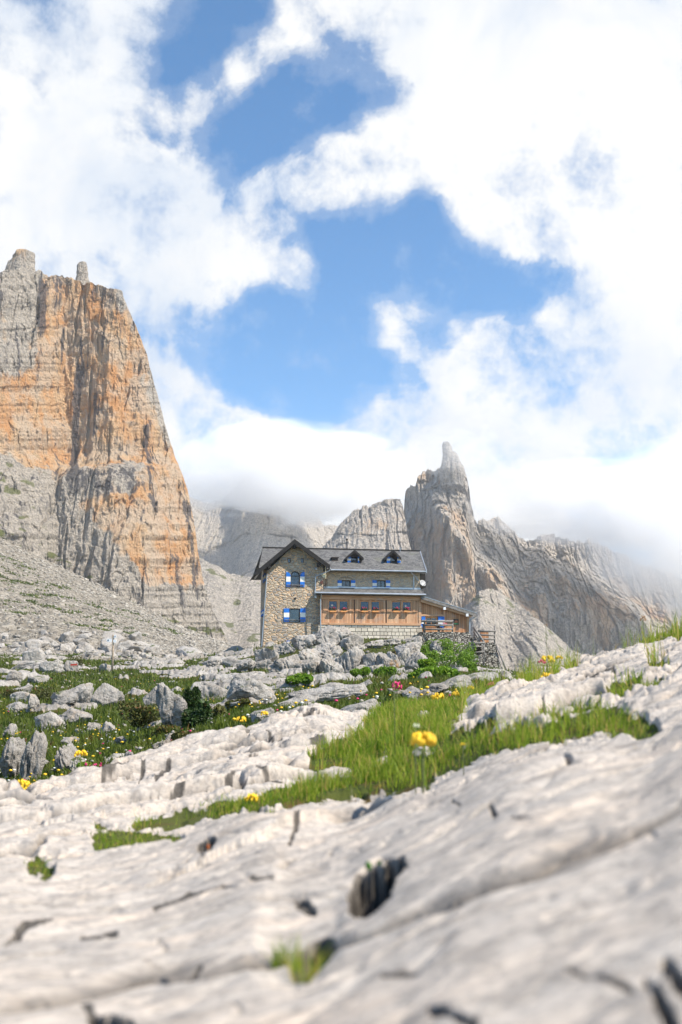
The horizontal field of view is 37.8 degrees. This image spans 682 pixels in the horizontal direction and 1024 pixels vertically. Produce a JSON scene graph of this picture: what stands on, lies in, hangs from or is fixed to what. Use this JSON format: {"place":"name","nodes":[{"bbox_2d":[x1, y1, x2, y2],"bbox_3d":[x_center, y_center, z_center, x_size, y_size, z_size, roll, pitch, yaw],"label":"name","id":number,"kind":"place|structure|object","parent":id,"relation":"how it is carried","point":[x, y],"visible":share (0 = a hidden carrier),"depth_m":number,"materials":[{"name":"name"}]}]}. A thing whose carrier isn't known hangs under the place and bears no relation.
{"place":"outdoors","nodes":[
{"label":"outdoors","id":0,"kind":"place"},
{"bbox_2d":[0,268,227,642],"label":"cliff","id":1,"kind":"structure","parent":0,"point":[93,487],"depth_m":459.12,"materials":[{"name":"stone"}]},
{"bbox_2d":[5,249,35,270],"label":"cliff pinnacle","id":2,"kind":"object","parent":1,"relation":"on","point":[23,258],"visible":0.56,"depth_m":482.39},
{"bbox_2d":[75,261,89,284],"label":"cliff pinnacle","id":3,"kind":"object","parent":1,"relation":"on","point":[82,273],"visible":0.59,"depth_m":504.71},
{"bbox_2d":[189,463,337,576],"bbox_3d":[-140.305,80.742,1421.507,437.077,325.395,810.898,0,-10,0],"label":"mountain terraces","id":4,"kind":"object","parent":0,"point":[249,516],"visible":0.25,"depth_m":1368.62,"materials":[{"name":"stone"}]},
{"bbox_2d":[254,928,334,984],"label":"grass","id":5,"kind":"structure","parent":0,"point":[292,966],"depth_m":0.86,"materials":[{"name":"plant"}]},
{"bbox_2d":[0,539,681,1023],"bbox_3d":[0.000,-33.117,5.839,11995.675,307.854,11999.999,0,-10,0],"label":"ground","id":6,"kind":"structure","parent":0,"point":[536,883],"depth_m":1.17,"materials":[{"name":"stone"}]},
{"bbox_2d":[2,723,17,736],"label":"boulder","id":7,"kind":"object","parent":6,"relation":"on","point":[12,727],"visible":0.56,"depth_m":26.56,"materials":[{"name":"stone"}]},
{"bbox_2d":[0,736,25,776],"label":"boulder","id":8,"kind":"object","parent":6,"relation":"on","point":[12,752],"visible":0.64,"depth_m":15.83,"materials":[{"name":"stone"}]},
{"bbox_2d":[6,671,23,682],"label":"boulder","id":9,"kind":"object","parent":6,"relation":"on","point":[14,675],"visible":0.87,"depth_m":48.31,"materials":[{"name":"stone"}]},
{"bbox_2d":[6,702,27,712],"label":"boulder","id":10,"kind":"object","parent":6,"relation":"on","point":[16,706],"visible":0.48,"depth_m":34.80,"materials":[{"name":"stone"}]},
{"bbox_2d":[10,691,29,701],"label":"boulder","id":11,"kind":"object","parent":6,"relation":"on","point":[22,695],"visible":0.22,"depth_m":40.01,"materials":[{"name":"stone"}]},
{"bbox_2d":[11,660,44,669],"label":"boulder","id":12,"kind":"object","parent":6,"relation":"on","point":[22,665],"visible":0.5,"depth_m":67.01,"materials":[{"name":"stone"}]},
{"bbox_2d":[19,730,47,779],"bbox_3d":[-4.578,3.783,14.956,0.326,0.999,0.509,6,-12,11],"label":"boulder","id":13,"kind":"object","parent":6,"relation":"on","point":[33,758],"visible":0.74,"depth_m":14.79,"materials":[{"name":"stone"}]},
{"bbox_2d":[22,648,45,660],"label":"boulder","id":14,"kind":"object","parent":6,"relation":"on","point":[35,654],"visible":0.73,"depth_m":71.96,"materials":[{"name":"stone"}]},
{"bbox_2d":[24,639,43,648],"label":"boulder","id":15,"kind":"object","parent":6,"relation":"on","point":[35,643],"visible":0.63,"depth_m":104.37,"materials":[{"name":"stone"}]},
{"bbox_2d":[28,694,39,711],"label":"boulder","id":16,"kind":"object","parent":6,"relation":"on","point":[33,699],"visible":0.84,"depth_m":33.54,"materials":[{"name":"stone"}]},
{"bbox_2d":[27,676,48,682],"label":"boulder","id":17,"kind":"object","parent":6,"relation":"on","point":[34,679],"visible":0.66,"depth_m":53.21,"materials":[{"name":"stone"}]},
{"bbox_2d":[30,685,60,701],"bbox_3d":[-11.856,7.378,40.005,1.291,0.847,1.163,0,-10,0],"label":"heath bush","id":18,"kind":"object","parent":6,"relation":"on","point":[45,695],"visible":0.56,"depth_m":39.98,"materials":[{"name":"green plant"}]},
{"bbox_2d":[34,711,65,729],"bbox_3d":[-8.035,5.866,27.508,0.840,0.716,0.520,-8,-10,-11],"label":"boulder","id":19,"kind":"object","parent":6,"relation":"on","point":[53,719],"visible":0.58,"depth_m":27.38,"materials":[{"name":"stone"}]},
{"bbox_2d":[39,659,64,672],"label":"boulder","id":20,"kind":"object","parent":6,"relation":"on","point":[56,665],"visible":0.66,"depth_m":65.34,"materials":[{"name":"stone"}]},
{"bbox_2d":[50,690,76,704],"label":"boulder","id":21,"kind":"object","parent":6,"relation":"on","point":[65,697],"visible":0.87,"depth_m":33.69,"materials":[{"name":"stone"}]},
{"bbox_2d":[58,631,74,642],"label":"boulder","id":22,"kind":"object","parent":6,"relation":"on","point":[69,637],"visible":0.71,"depth_m":135.04,"materials":[{"name":"stone"}]},
{"bbox_2d":[54,742,80,770],"bbox_3d":[-4.133,3.753,15.064,0.278,0.573,0.634,-24,-17,6],"label":"boulder","id":23,"kind":"object","parent":6,"relation":"on","point":[64,755],"visible":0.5,"depth_m":14.89,"materials":[{"name":"stone"}]},
{"bbox_2d":[63,660,78,671],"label":"boulder","id":24,"kind":"object","parent":6,"relation":"on","point":[69,665],"visible":0.72,"depth_m":66.97,"materials":[{"name":"stone"}]},
{"bbox_2d":[58,708,92,723],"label":"boulder","id":25,"kind":"object","parent":6,"relation":"on","point":[75,714],"visible":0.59,"depth_m":29.14,"materials":[{"name":"stone"}]},
{"bbox_2d":[69,683,93,704],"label":"boulder","id":26,"kind":"object","parent":6,"relation":"on","point":[84,692],"visible":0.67,"depth_m":33.92,"materials":[{"name":"stone"}]},
{"bbox_2d":[76,642,95,650],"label":"boulder","id":27,"kind":"object","parent":6,"relation":"on","point":[84,646],"visible":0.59,"depth_m":119.66,"materials":[{"name":"stone"}]},
{"bbox_2d":[0,555,182,657],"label":"scree turf","id":28,"kind":"structure","parent":6,"relation":"on","point":[59,608],"depth_m":233.95,"materials":[{"name":"plant"}]},
{"bbox_2d":[91,683,124,706],"bbox_3d":[-8.708,6.934,36.851,1.364,1.224,0.859,-3,-6,1],"label":"boulder","id":29,"kind":"object","parent":6,"relation":"on","point":[107,693],"visible":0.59,"depth_m":36.64,"materials":[{"name":"stone"}]},
{"bbox_2d":[100,636,118,649],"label":"boulder","id":30,"kind":"object","parent":6,"relation":"on","point":[104,643],"visible":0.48,"depth_m":127.89,"materials":[{"name":"stone"}]},
{"bbox_2d":[0,539,245,660],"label":"scree","id":31,"kind":"structure","parent":6,"relation":"on","point":[216,642],"depth_m":274.01,"materials":[{"name":"stone"}]},
{"bbox_2d":[116,700,141,711],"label":"heath bush","id":32,"kind":"object","parent":6,"relation":"on","point":[121,706],"visible":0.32,"depth_m":32.08,"materials":[{"name":"green plant"}]},
{"bbox_2d":[127,631,142,641],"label":"boulder","id":33,"kind":"object","parent":6,"relation":"on","point":[134,636],"visible":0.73,"depth_m":179.74,"materials":[{"name":"stone"}]},
{"bbox_2d":[118,703,159,727],"bbox_3d":[-4.364,4.513,21.946,0.808,0.607,1.164,7,-12,-36],"label":"heath bush","id":34,"kind":"object","parent":6,"relation":"on","point":[140,717],"visible":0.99,"depth_m":21.73,"materials":[{"name":"green plant"}]},
{"bbox_2d":[143,686,156,705],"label":"boulder","id":35,"kind":"object","parent":6,"relation":"on","point":[149,698],"visible":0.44,"depth_m":33.84,"materials":[{"name":"stone"}]},
{"bbox_2d":[144,644,160,656],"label":"boulder","id":36,"kind":"object","parent":6,"relation":"on","point":[154,649],"visible":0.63,"depth_m":127.49,"materials":[{"name":"stone"}]},
{"bbox_2d":[151,722,182,737],"bbox_3d":[-3.081,3.947,17.835,0.603,0.397,0.564,7,-12,-36],"label":"heath bush","id":37,"kind":"object","parent":6,"relation":"on","point":[163,728],"visible":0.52,"depth_m":17.70,"materials":[{"name":"green plant"}]},
{"bbox_2d":[156,682,186,726],"bbox_3d":[-3.073,3.666,18.094,0.576,1.152,0.642,1,-7,-6],"label":"boulder","id":38,"kind":"object","parent":6,"relation":"on","point":[171,706],"visible":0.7,"depth_m":17.84,"materials":[{"name":"stone"}]},
{"bbox_2d":[170,730,197,741],"bbox_3d":[-2.194,3.227,13.996,0.469,0.337,0.382,0,-10,0],"label":"heath bush","id":39,"kind":"object","parent":6,"relation":"on","point":[177,734],"visible":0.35,"depth_m":13.94,"materials":[{"name":"green plant"}]},
{"bbox_2d":[175,646,202,656],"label":"boulder","id":40,"kind":"object","parent":6,"relation":"on","point":[188,651],"visible":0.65,"depth_m":143.71,"materials":[{"name":"stone"}]},
{"bbox_2d":[182,686,201,709],"bbox_3d":[-3.230,4.092,21.200,0.522,0.813,0.386,0,-10,0],"label":"dwarf pine","id":41,"kind":"object","parent":6,"relation":"on","point":[192,698],"visible":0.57,"depth_m":21.15,"materials":[{"name":"plant"}]},
{"bbox_2d":[180,699,216,729],"bbox_3d":[-2.438,3.514,16.956,0.627,0.654,0.493,0,-10,0],"label":"dwarf pine","id":42,"kind":"object","parent":6,"relation":"on","point":[201,714],"visible":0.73,"depth_m":16.87,"materials":[{"name":"plant"}]},
{"bbox_2d":[190,681,227,700],"bbox_3d":[-4.187,5.929,32.070,1.315,1.001,0.826,-2,-13,1],"label":"boulder","id":43,"kind":"object","parent":6,"relation":"on","point":[208,689],"visible":0.41,"depth_m":31.80,"materials":[{"name":"stone"}]},
{"bbox_2d":[202,658,221,666],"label":"rock block","id":44,"kind":"object","parent":6,"relation":"on","point":[216,662],"visible":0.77,"depth_m":66.56,"materials":[{"name":"stone"}]},
{"bbox_2d":[210,703,226,716],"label":"heath bush","id":45,"kind":"object","parent":6,"relation":"on","point":[219,708],"visible":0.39,"depth_m":19.11,"materials":[{"name":"green plant"}]},
{"bbox_2d":[0,677,457,781],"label":"meadow flowers","id":46,"kind":"object","parent":6,"relation":"on","point":[281,707],"visible":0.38,"depth_m":15.45,"materials":[{"name":"yellow plant"}]},
{"bbox_2d":[199,557,260,648],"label":"debris slope","id":47,"kind":"structure","parent":6,"relation":"on","point":[235,600],"depth_m":735.71,"materials":[{"name":"gravel"}]},
{"bbox_2d":[222,658,244,667],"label":"boulder","id":48,"kind":"object","parent":6,"relation":"on","point":[226,662],"visible":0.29,"depth_m":69.93,"materials":[{"name":"stone"}]},
{"bbox_2d":[224,697,252,709],"bbox_3d":[-2.179,4.144,21.328,0.625,0.352,0.430,-3,-11,19],"label":"heath bush","id":49,"kind":"object","parent":6,"relation":"on","point":[243,701],"visible":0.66,"depth_m":21.22,"materials":[{"name":"green plant"}]},
{"bbox_2d":[236,660,255,671],"bbox_3d":[-5.909,9.583,62.010,1.234,0.771,1.402,1,-10,-3],"label":"rock block","id":50,"kind":"object","parent":6,"relation":"on","point":[245,664],"visible":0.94,"depth_m":61.53,"materials":[{"name":"stone"}]},
{"bbox_2d":[226,676,274,703],"bbox_3d":[-1.940,3.931,21.790,1.060,0.690,0.631,7,-12,-35],"label":"boulder","id":51,"kind":"object","parent":6,"relation":"on","point":[245,687],"visible":0.8,"depth_m":21.59,"materials":[{"name":"stone"}]},
{"bbox_2d":[250,707,274,722],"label":"boulder","id":52,"kind":"object","parent":6,"relation":"on","point":[255,715],"visible":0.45,"depth_m":13.24,"materials":[{"name":"stone"}]},
{"bbox_2d":[255,659,272,669],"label":"rock block","id":53,"kind":"object","parent":6,"relation":"on","point":[263,664],"visible":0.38,"depth_m":68.16,"materials":[{"name":"stone"}]},
{"bbox_2d":[254,648,278,661],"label":"rock block","id":54,"kind":"object","parent":6,"relation":"on","point":[265,654],"visible":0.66,"depth_m":73.61,"materials":[{"name":"stone"}]},
{"bbox_2d":[0,637,535,783],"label":"turf","id":55,"kind":"structure","parent":6,"relation":"on","point":[146,734],"depth_m":26.54,"materials":[{"name":"plant"}]},
{"bbox_2d":[0,645,458,779],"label":"rubble","id":56,"kind":"object","parent":55,"relation":"on","point":[172,731],"visible":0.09,"depth_m":33.24,"materials":[{"name":"stone"}]},
{"bbox_2d":[273,642,295,654],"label":"rock block","id":57,"kind":"object","parent":6,"relation":"on","point":[283,647],"visible":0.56,"depth_m":87.43,"materials":[{"name":"stone"}]},
{"bbox_2d":[273,654,300,669],"bbox_3d":[-3.126,9.460,60.062,1.562,1.596,1.548,-21,-14,7],"label":"rock block","id":58,"kind":"object","parent":6,"relation":"on","point":[289,662],"visible":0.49,"depth_m":59.71,"materials":[{"name":"stone"}]},
{"bbox_2d":[277,694,318,707],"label":"boulder","id":59,"kind":"object","parent":6,"relation":"on","point":[302,697],"visible":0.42,"depth_m":16.52,"materials":[{"name":"stone"}]},
{"bbox_2d":[284,672,313,684],"bbox_3d":[-1.445,5.740,34.312,1.055,0.463,0.700,0,-10,0],"label":"green bush","id":60,"kind":"object","parent":6,"relation":"on","point":[299,678],"visible":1,"depth_m":34.10,"materials":[{"name":"green plant"}]},
{"bbox_2d":[291,634,315,649],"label":"rock block","id":61,"kind":"object","parent":6,"relation":"on","point":[299,642],"visible":0.69,"depth_m":88.66,"materials":[{"name":"stone"}]},
{"bbox_2d":[295,660,318,673],"bbox_3d":[-1.948,9.522,60.068,1.550,1.501,1.541,-21,-15,10],"label":"rock block","id":62,"kind":"object","parent":6,"relation":"on","point":[309,665],"visible":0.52,"depth_m":59.52,"materials":[{"name":"stone"}]},
{"bbox_2d":[298,648,320,663],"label":"rock block","id":63,"kind":"object","parent":6,"relation":"on","point":[308,654],"visible":0.39,"depth_m":82.02,"materials":[{"name":"stone"}]},
{"bbox_2d":[313,625,339,644],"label":"rock block","id":64,"kind":"object","parent":6,"relation":"on","point":[328,634],"visible":0.74,"depth_m":88.83,"materials":[{"name":"stone"}]},
{"bbox_2d":[310,642,342,659],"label":"rock block","id":65,"kind":"object","parent":6,"relation":"on","point":[324,649],"visible":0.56,"depth_m":84.61,"materials":[{"name":"stone"}]},
{"bbox_2d":[288,684,365,701],"bbox_3d":[-0.242,3.144,17.217,1.378,0.281,0.766,-3,-9,-7],"label":"boulder","id":66,"kind":"object","parent":6,"relation":"on","point":[338,691],"visible":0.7,"depth_m":16.93,"materials":[{"name":"stone"}]},
{"bbox_2d":[318,656,343,673],"bbox_3d":[-0.722,9.576,60.101,1.673,1.817,1.638,-15,-4,-18],"label":"rock block","id":67,"kind":"object","parent":6,"relation":"on","point":[327,664],"visible":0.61,"depth_m":59.60,"materials":[{"name":"stone"}]},
{"bbox_2d":[335,626,354,639],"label":"rock block","id":68,"kind":"object","parent":6,"relation":"on","point":[343,632],"visible":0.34,"depth_m":94.73,"materials":[{"name":"stone"}]},
{"bbox_2d":[334,647,364,672],"bbox_3d":[0.584,9.736,63.402,1.890,2.007,1.923,-12,-16,14],"label":"rock block","id":69,"kind":"object","parent":6,"relation":"on","point":[349,659],"visible":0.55,"depth_m":62.71,"materials":[{"name":"stone"}]},
{"bbox_2d":[338,634,366,650],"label":"rock block","id":70,"kind":"object","parent":6,"relation":"on","point":[352,641],"visible":0.57,"depth_m":87.68,"materials":[{"name":"stone"}]},
{"bbox_2d":[340,698,379,711],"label":"boulder","id":71,"kind":"object","parent":6,"relation":"on","point":[361,705],"visible":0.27,"depth_m":11.77,"materials":[{"name":"stone"}]},
{"bbox_2d":[349,666,370,676],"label":"green bush","id":72,"kind":"object","parent":6,"relation":"on","point":[365,670],"visible":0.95,"depth_m":35.51,"materials":[{"name":"green plant"}]},
{"bbox_2d":[250,539,476,646],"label":"mountain hut","id":73,"kind":"object","parent":6,"relation":"on","point":[300,595],"visible":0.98,"depth_m":99.16,"materials":[{"name":"beige stone"}]},
{"bbox_2d":[284,608,305,622],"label":"window","id":74,"kind":"structure","parent":73,"relation":"in","point":[302,611],"depth_m":98.21,"materials":[{"name":"blue wood"}]},
{"bbox_2d":[286,571,304,586],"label":"window","id":75,"kind":"structure","parent":73,"relation":"in","point":[301,582],"depth_m":98.86,"materials":[{"name":"blue wood"}]},
{"bbox_2d":[323,600,353,611],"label":"window","id":76,"kind":"structure","parent":73,"relation":"in","point":[338,604],"depth_m":98.48,"materials":[{"name":"orange wood"}]},
{"bbox_2d":[355,600,385,611],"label":"window","id":77,"kind":"structure","parent":73,"relation":"in","point":[359,604],"depth_m":98.98,"materials":[{"name":"orange wood"}]},
{"bbox_2d":[387,600,416,611],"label":"window","id":78,"kind":"structure","parent":73,"relation":"in","point":[401,605],"depth_m":99.47,"materials":[{"name":"orange wood"}]},
{"bbox_2d":[362,652,376,665],"bbox_3d":[1.868,9.612,62.762,1.048,1.419,1.088,-18,-16,8],"label":"rock block","id":79,"kind":"object","parent":6,"relation":"on","point":[368,659],"visible":0.45,"depth_m":62.59,"materials":[{"name":"stone"}]},
{"bbox_2d":[364,639,383,647],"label":"rock block","id":80,"kind":"object","parent":6,"relation":"on","point":[377,643],"visible":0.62,"depth_m":88.57,"materials":[{"name":"stone"}]},
{"bbox_2d":[375,653,393,666],"bbox_3d":[2.657,9.510,62.310,0.953,1.326,1.104,-13,-4,-18],"label":"rock block","id":81,"kind":"object","parent":6,"relation":"on","point":[384,659],"visible":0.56,"depth_m":62.03,"materials":[{"name":"stone"}]},
{"bbox_2d":[373,665,397,676],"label":"green bush","id":82,"kind":"object","parent":6,"relation":"on","point":[380,670],"visible":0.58,"depth_m":42.08,"materials":[{"name":"green plant"}]},
{"bbox_2d":[383,638,400,645],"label":"rock block","id":83,"kind":"object","parent":6,"relation":"on","point":[396,641],"visible":0.56,"depth_m":90.58,"materials":[{"name":"stone"}]},
{"bbox_2d":[397,647,410,664],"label":"rock block","id":84,"kind":"object","parent":6,"relation":"on","point":[404,654],"visible":0.56,"depth_m":83.06,"materials":[{"name":"stone"}]},
{"bbox_2d":[393,642,421,655],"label":"rock block","id":85,"kind":"object","parent":6,"relation":"on","point":[414,647],"visible":0.45,"depth_m":86.13,"materials":[{"name":"stone"}]},
{"bbox_2d":[404,652,427,669],"bbox_3d":[4.783,9.370,60.166,1.760,1.878,1.884,-12,-15,10],"label":"rock block","id":86,"kind":"object","parent":6,"relation":"on","point":[410,662],"visible":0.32,"depth_m":59.52,"materials":[{"name":"stone"}]},
{"bbox_2d":[402,689,434,698],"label":"boulder","id":87,"kind":"object","parent":6,"relation":"on","point":[414,692],"visible":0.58,"depth_m":13.11,"materials":[{"name":"stone"}]},
{"bbox_2d":[410,731,435,793],"bbox_3d":[0.155,0.476,1.876,0.049,0.123,0.050,-6,-12,31],"label":"yellow flower","id":88,"kind":"object","parent":6,"relation":"on","point":[423,738],"visible":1,"depth_m":1.87,"materials":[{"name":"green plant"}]},
{"bbox_2d":[417,658,435,667],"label":"green bush","id":89,"kind":"object","parent":6,"relation":"on","point":[424,663],"visible":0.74,"depth_m":27.77,"materials":[{"name":"green plant"}]},
{"bbox_2d":[418,632,453,655],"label":"retaining wall","id":90,"kind":"structure","parent":6,"relation":"on","point":[426,636],"depth_m":97.65,"materials":[{"name":"stone"}]},
{"bbox_2d":[421,620,452,631],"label":"railing","id":91,"kind":"object","parent":90,"relation":"on","point":[424,621],"visible":1,"depth_m":97.77,"materials":[{"name":"grey wood"}]},
{"bbox_2d":[430,640,444,652],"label":"rock block","id":92,"kind":"object","parent":6,"relation":"on","point":[435,645],"visible":0.71,"depth_m":93.73,"materials":[{"name":"stone"}]},
{"bbox_2d":[428,683,448,692],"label":"boulder","id":93,"kind":"object","parent":6,"relation":"on","point":[438,687],"visible":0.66,"depth_m":13.57,"materials":[{"name":"stone"}]},
{"bbox_2d":[417,665,460,677],"bbox_3d":[2.640,4.396,27.058,1.217,0.516,0.854,0,-10,0],"label":"green bush","id":94,"kind":"object","parent":6,"relation":"on","point":[446,669],"visible":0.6,"depth_m":26.84,"materials":[{"name":"green plant"}]},
{"bbox_2d":[437,638,453,653],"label":"green bush","id":95,"kind":"object","parent":6,"relation":"on","point":[446,644],"visible":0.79,"depth_m":93.69,"materials":[{"name":"green plant"}]},
{"bbox_2d":[436,649,473,666],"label":"green bush","id":96,"kind":"object","parent":6,"relation":"on","point":[444,654],"visible":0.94,"depth_m":67.89,"materials":[{"name":"green plant"}]},
{"bbox_2d":[441,675,472,689],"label":"boulder","id":97,"kind":"object","parent":6,"relation":"on","point":[454,682],"visible":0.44,"depth_m":16.86,"materials":[{"name":"stone"}]},
{"bbox_2d":[453,632,471,658],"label":"retaining wall","id":98,"kind":"structure","parent":6,"relation":"on","point":[465,638],"depth_m":99.27,"materials":[{"name":"stone"}]},
{"bbox_2d":[449,641,478,662],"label":"green bush","id":99,"kind":"object","parent":6,"relation":"on","point":[462,649],"visible":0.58,"depth_m":86.16,"materials":[{"name":"green plant"}]},
{"bbox_2d":[468,672,500,681],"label":"boulder","id":100,"kind":"object","parent":6,"relation":"on","point":[475,675],"visible":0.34,"depth_m":22.88,"materials":[{"name":"stone"}]},
{"bbox_2d":[474,642,499,668],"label":"retaining wall","id":101,"kind":"structure","parent":6,"relation":"on","point":[491,660],"depth_m":99.62,"materials":[{"name":"stone"}]},
{"bbox_2d":[478,625,495,641],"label":"railing","id":102,"kind":"object","parent":101,"relation":"on","point":[494,631],"visible":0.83,"depth_m":100.14,"materials":[{"name":"grey wood"}]},
{"bbox_2d":[0,0,681,578],"label":"sky","id":103,"kind":"structure","parent":0,"point":[343,242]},
{"bbox_2d":[24,608,681,882],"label":"grass","id":104,"kind":"structure","parent":0,"point":[370,740],"depth_m":3.30,"materials":[{"name":"plant"}]},
{"bbox_2d":[322,498,410,549],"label":"mountain dome","id":105,"kind":"structure","parent":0,"point":[380,525],"depth_m":902.57,"materials":[{"name":"stone"}]},
{"bbox_2d":[463,588,582,671],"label":"scree slope","id":106,"kind":"structure","parent":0,"point":[521,633],"depth_m":718.97,"materials":[{"name":"stone"}]},
{"bbox_2d":[404,468,681,654],"bbox_3d":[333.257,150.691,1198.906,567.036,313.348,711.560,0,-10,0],"label":"mountain peak","id":107,"kind":"structure","parent":0,"point":[573,593],"depth_m":954.56,"materials":[{"name":"stone"}]},
{"bbox_2d":[439,441,464,487],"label":"mountain tooth","id":108,"kind":"object","parent":107,"relation":"on","point":[451,470],"visible":1,"depth_m":951.85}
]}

